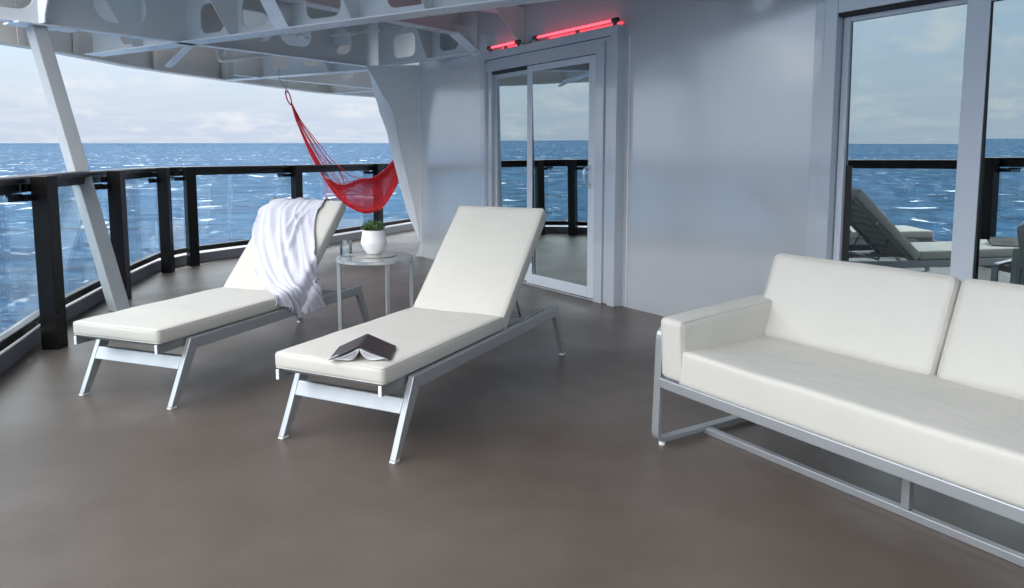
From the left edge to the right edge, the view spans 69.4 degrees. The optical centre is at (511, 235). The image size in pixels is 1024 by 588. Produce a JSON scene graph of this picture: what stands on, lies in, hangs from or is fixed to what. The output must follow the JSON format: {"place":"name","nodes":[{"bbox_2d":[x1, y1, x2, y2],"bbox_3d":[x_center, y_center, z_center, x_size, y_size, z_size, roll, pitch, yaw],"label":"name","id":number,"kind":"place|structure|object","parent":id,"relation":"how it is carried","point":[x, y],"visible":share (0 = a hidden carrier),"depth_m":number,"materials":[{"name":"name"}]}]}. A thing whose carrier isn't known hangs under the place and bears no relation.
{"place":"outdoors","nodes":[
{"label":"outdoors","id":0,"kind":"place"},
{"bbox_2d":[0,45,388,142],"label":"sky","id":1,"kind":"structure","parent":0,"point":[109,103],"materials":[{"name":"white"}]},
{"bbox_2d":[0,143,409,333],"bbox_3d":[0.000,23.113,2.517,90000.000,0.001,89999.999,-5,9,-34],"label":"sea","id":2,"kind":"structure","parent":0,"point":[229,205],"depth_m":316.33,"materials":[{"name":"liquid"}]},
{"bbox_2d":[243,10,394,50],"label":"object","id":3,"kind":"structure","parent":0,"point":[253,19],"depth_m":9.33,"materials":[{"name":"paint"}]},
{"bbox_2d":[0,0,374,97],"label":"roof edge beam","id":4,"kind":"structure","parent":3,"relation":"attached to","point":[200,62],"depth_m":9.42,"materials":[{"name":"metal"}]},
{"bbox_2d":[0,0,378,66],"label":"girder","id":5,"kind":"object","parent":3,"relation":"attached to","point":[164,21],"visible":0.67,"depth_m":7.04,"materials":[{"name":"metal"}]},
{"bbox_2d":[214,44,337,62],"bbox_3d":[-2.829,-2.317,8.899,1.436,0.482,0.139,-1,6,-10],"label":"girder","id":6,"kind":"object","parent":3,"relation":"attached to","point":[245,57],"visible":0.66,"depth_m":8.82,"materials":[{"name":"white metal"}]},
{"bbox_2d":[226,28,367,80],"bbox_3d":[-3.041,-2.462,9.824,2.670,0.632,0.558,4,7,29],"label":"girder","id":7,"kind":"object","parent":3,"relation":"attached to","point":[297,67],"visible":0.37,"depth_m":9.91,"materials":[{"name":"metal"}]},
{"bbox_2d":[278,69,398,213],"bbox_3d":[-2.370,-1.323,10.537,1.769,2.023,0.319,-2,6,-15],"label":"hammock","id":8,"kind":"object","parent":7,"relation":"hanging from","point":[389,173],"visible":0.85,"depth_m":10.66,"materials":[{"name":"red fabric"}]},
{"bbox_2d":[233,37,372,88],"bbox_3d":[-2.681,-2.630,11.373,0.060,0.632,3.600,5,8,36],"label":"girder","id":9,"kind":"object","parent":3,"relation":"attached to","point":[250,68],"visible":0.3,"depth_m":10.80,"materials":[{"name":"metal"}]},
{"bbox_2d":[85,0,555,56],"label":"girder","id":10,"kind":"object","parent":3,"relation":"attached to","point":[285,18],"visible":0.72,"depth_m":6.54,"materials":[{"name":"metal"}]},
{"bbox_2d":[165,45,193,67],"bbox_3d":[-3.417,-1.833,7.575,0.070,0.156,0.803,-5,8,-40],"label":"strut","id":11,"kind":"object","parent":10,"relation":"attached to","point":[178,56],"visible":0.94,"depth_m":7.54,"materials":[{"name":"paint"}]},
{"bbox_2d":[282,33,309,38],"bbox_3d":[-2.513,-2.324,8.570,0.043,0.052,0.404,5,8,36],"label":"conduit","id":12,"kind":"object","parent":10,"relation":"attached to","point":[298,35],"visible":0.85,"depth_m":8.59,"materials":[{"name":"metal"}]},
{"bbox_2d":[331,26,401,36],"bbox_3d":[-1.510,-2.144,7.765,0.036,0.210,0.884,6,9,44],"label":"conduit","id":13,"kind":"object","parent":10,"relation":"attached to","point":[357,32],"visible":1,"depth_m":7.73,"materials":[{"name":"metal"}]},
{"bbox_2d":[329,51,394,93],"bbox_3d":[-2.293,-2.742,12.397,2.400,0.632,0.070,4,7,32],"label":"girder","id":14,"kind":"object","parent":3,"relation":"attached to","point":[334,89],"visible":0.13,"depth_m":12.78,"materials":[{"name":"metal"}]},
{"bbox_2d":[276,0,479,54],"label":"girder","id":15,"kind":"object","parent":3,"relation":"attached to","point":[451,26],"visible":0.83,"depth_m":7.55,"materials":[{"name":"metal"}]},
{"bbox_2d":[378,11,477,65],"bbox_3d":[-1.115,-2.291,8.253,0.444,0.632,1.790,-6,9,-45],"label":"girder","id":16,"kind":"object","parent":3,"relation":"attached to","point":[427,46],"visible":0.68,"depth_m":8.36,"materials":[{"name":"metal"}]},
{"bbox_2d":[0,229,1023,587],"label":"deck","id":17,"kind":"structure","parent":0,"point":[532,459],"depth_m":2.84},
{"bbox_2d":[26,25,129,311],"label":"pillar","id":18,"kind":"structure","parent":17,"relation":"on","point":[85,194],"depth_m":5.99,"materials":[{"name":"metal"}]},
{"bbox_2d":[0,163,410,351],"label":"railing","id":19,"kind":"object","parent":17,"relation":"on","point":[49,316],"visible":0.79,"depth_m":6.31,"materials":[{"name":"black metal"}]},
{"bbox_2d":[0,222,413,373],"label":"coaming","id":20,"kind":"object","parent":17,"relation":"on","point":[15,351],"visible":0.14,"depth_m":6.39,"materials":[{"name":"grey metal"}]},
{"bbox_2d":[73,200,369,409],"bbox_3d":[-1.648,0.289,4.553,0.625,0.940,1.903,2,7,21],"label":"sun lounger","id":21,"kind":"object","parent":17,"relation":"on","point":[242,300],"visible":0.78,"depth_m":3.94,"materials":[{"name":"white fabric"}]},
{"bbox_2d":[251,196,330,317],"bbox_3d":[-1.478,0.123,4.841,0.539,0.716,1.028,-1,6,-5],"label":"towel","id":22,"kind":"object","parent":21,"relation":"hanging from","point":[284,257],"visible":0.98,"depth_m":4.79,"materials":[{"name":"white fabric"}]},
{"bbox_2d":[335,252,413,330],"bbox_3d":[-0.863,0.438,4.682,0.484,0.615,0.484,-4,7,-34],"label":"side table","id":23,"kind":"object","parent":17,"relation":"on","point":[399,258],"visible":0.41,"depth_m":4.56,"materials":[{"name":"silver metal"}]},
{"bbox_2d":[340,240,351,256],"bbox_3d":[-1.048,0.079,4.667,0.076,0.101,0.076,-4,7,-34],"label":"tumbler","id":24,"kind":"object","parent":23,"relation":"on","point":[350,248],"visible":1,"depth_m":4.65,"materials":[{"name":"clear glass"}]},
{"bbox_2d":[353,252,396,257],"bbox_3d":[-0.872,0.124,4.695,0.274,0.006,0.274,-4,7,-34],"label":"placemat","id":25,"kind":"object","parent":23,"relation":"on","point":[380,255],"visible":0.87,"depth_m":4.66,"materials":[{"name":"grey fabric"}]},
{"bbox_2d":[361,219,386,254],"bbox_3d":[-0.884,0.007,4.711,0.170,0.224,0.165,-1,6,-5],"label":"potted plant","id":26,"kind":"object","parent":25,"relation":"on","point":[373,240],"visible":1,"depth_m":4.66,"materials":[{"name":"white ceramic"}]},
{"bbox_2d":[275,206,565,463],"bbox_3d":[-0.357,0.359,3.907,0.625,0.940,1.903,3,7,26],"label":"sun lounger","id":27,"kind":"object","parent":17,"relation":"on","point":[461,311],"visible":0.94,"depth_m":3.75,"materials":[{"name":"white fabric"}]},
{"bbox_2d":[327,334,395,359],"bbox_3d":[-0.633,0.471,3.129,0.259,0.059,0.215,0,6,-2],"label":"book","id":28,"kind":"object","parent":27,"relation":"on","point":[369,347],"visible":1,"depth_m":3.07,"materials":[{"name":"grey paper"}]},
{"bbox_2d":[419,0,816,316],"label":"cabin wall","id":29,"kind":"structure","parent":17,"relation":"on","point":[718,115],"depth_m":5.45,"materials":[{"name":"paint"}]},
{"bbox_2d":[365,32,420,256],"bbox_3d":[-1.382,-1.228,9.247,0.765,2.940,0.462,0,6,4],"label":"fin plate","id":30,"kind":"object","parent":29,"relation":"attached to","point":[396,90],"visible":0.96,"depth_m":9.02,"materials":[{"name":"paint"}]},
{"bbox_2d":[476,6,523,44],"bbox_3d":[-0.123,-2.007,7.115,0.343,0.350,0.350,-4,7,-34],"label":"wall bracket","id":31,"kind":"object","parent":29,"relation":"attached to","point":[512,17],"depth_m":7.01,"materials":[{"name":"metal"}]},
{"bbox_2d":[487,39,523,51],"bbox_3d":[-0.059,-1.858,7.231,0.048,0.059,0.641,-4,7,-34],"label":"tube light","id":32,"kind":"object","parent":29,"relation":"attached to","point":[517,42],"visible":0.98,"depth_m":7.23,"materials":[{"name":"red glass"}]},
{"bbox_2d":[480,24,625,306],"bbox_3d":[0.305,-0.639,6.879,0.207,2.282,2.086,-4,7,-33],"label":"sliding door","id":33,"kind":"structure","parent":29,"relation":"attached to","point":[552,112],"depth_m":6.58,"materials":[{"name":"paint"}]},
{"bbox_2d":[495,70,526,280],"bbox_3d":[0.039,-0.589,7.340,0.040,2.038,0.745,-4,7,-34],"label":"door leaf","id":34,"kind":"structure","parent":33,"relation":"in","point":[511,87],"depth_m":7.36,"materials":[{"name":"paint"}]},
{"bbox_2d":[527,54,595,298],"bbox_3d":[0.403,-0.522,6.633,0.109,2.058,0.990,-4,7,-34],"label":"door leaf","id":35,"kind":"structure","parent":33,"relation":"in","point":[560,94],"depth_m":6.61,"materials":[{"name":"paint"}]},
{"bbox_2d":[530,17,619,42],"bbox_3d":[0.505,-1.767,6.400,0.048,0.059,1.231,-4,7,-34],"label":"tube light","id":36,"kind":"object","parent":29,"relation":"attached to","point":[615,20],"visible":0.99,"depth_m":6.31,"materials":[{"name":"red"}]},
{"bbox_2d":[806,0,1023,284],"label":"sliding window","id":37,"kind":"structure","parent":29,"relation":"attached to","point":[917,145],"depth_m":4.10,"materials":[{"name":"paint"}]},
{"bbox_2d":[833,0,967,275],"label":"window leaf","id":38,"kind":"structure","parent":37,"relation":"in","point":[905,73],"depth_m":4.19,"materials":[{"name":"paint"}]},
{"bbox_2d":[950,0,1023,284],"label":"window leaf","id":39,"kind":"structure","parent":37,"relation":"in","point":[988,234],"depth_m":3.74,"materials":[{"name":"paint"}]},
{"bbox_2d":[652,253,1023,566],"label":"sofa","id":40,"kind":"object","parent":17,"relation":"on","point":[910,378],"visible":1,"depth_m":2.66,"materials":[{"name":"silver metal"}]}
]}

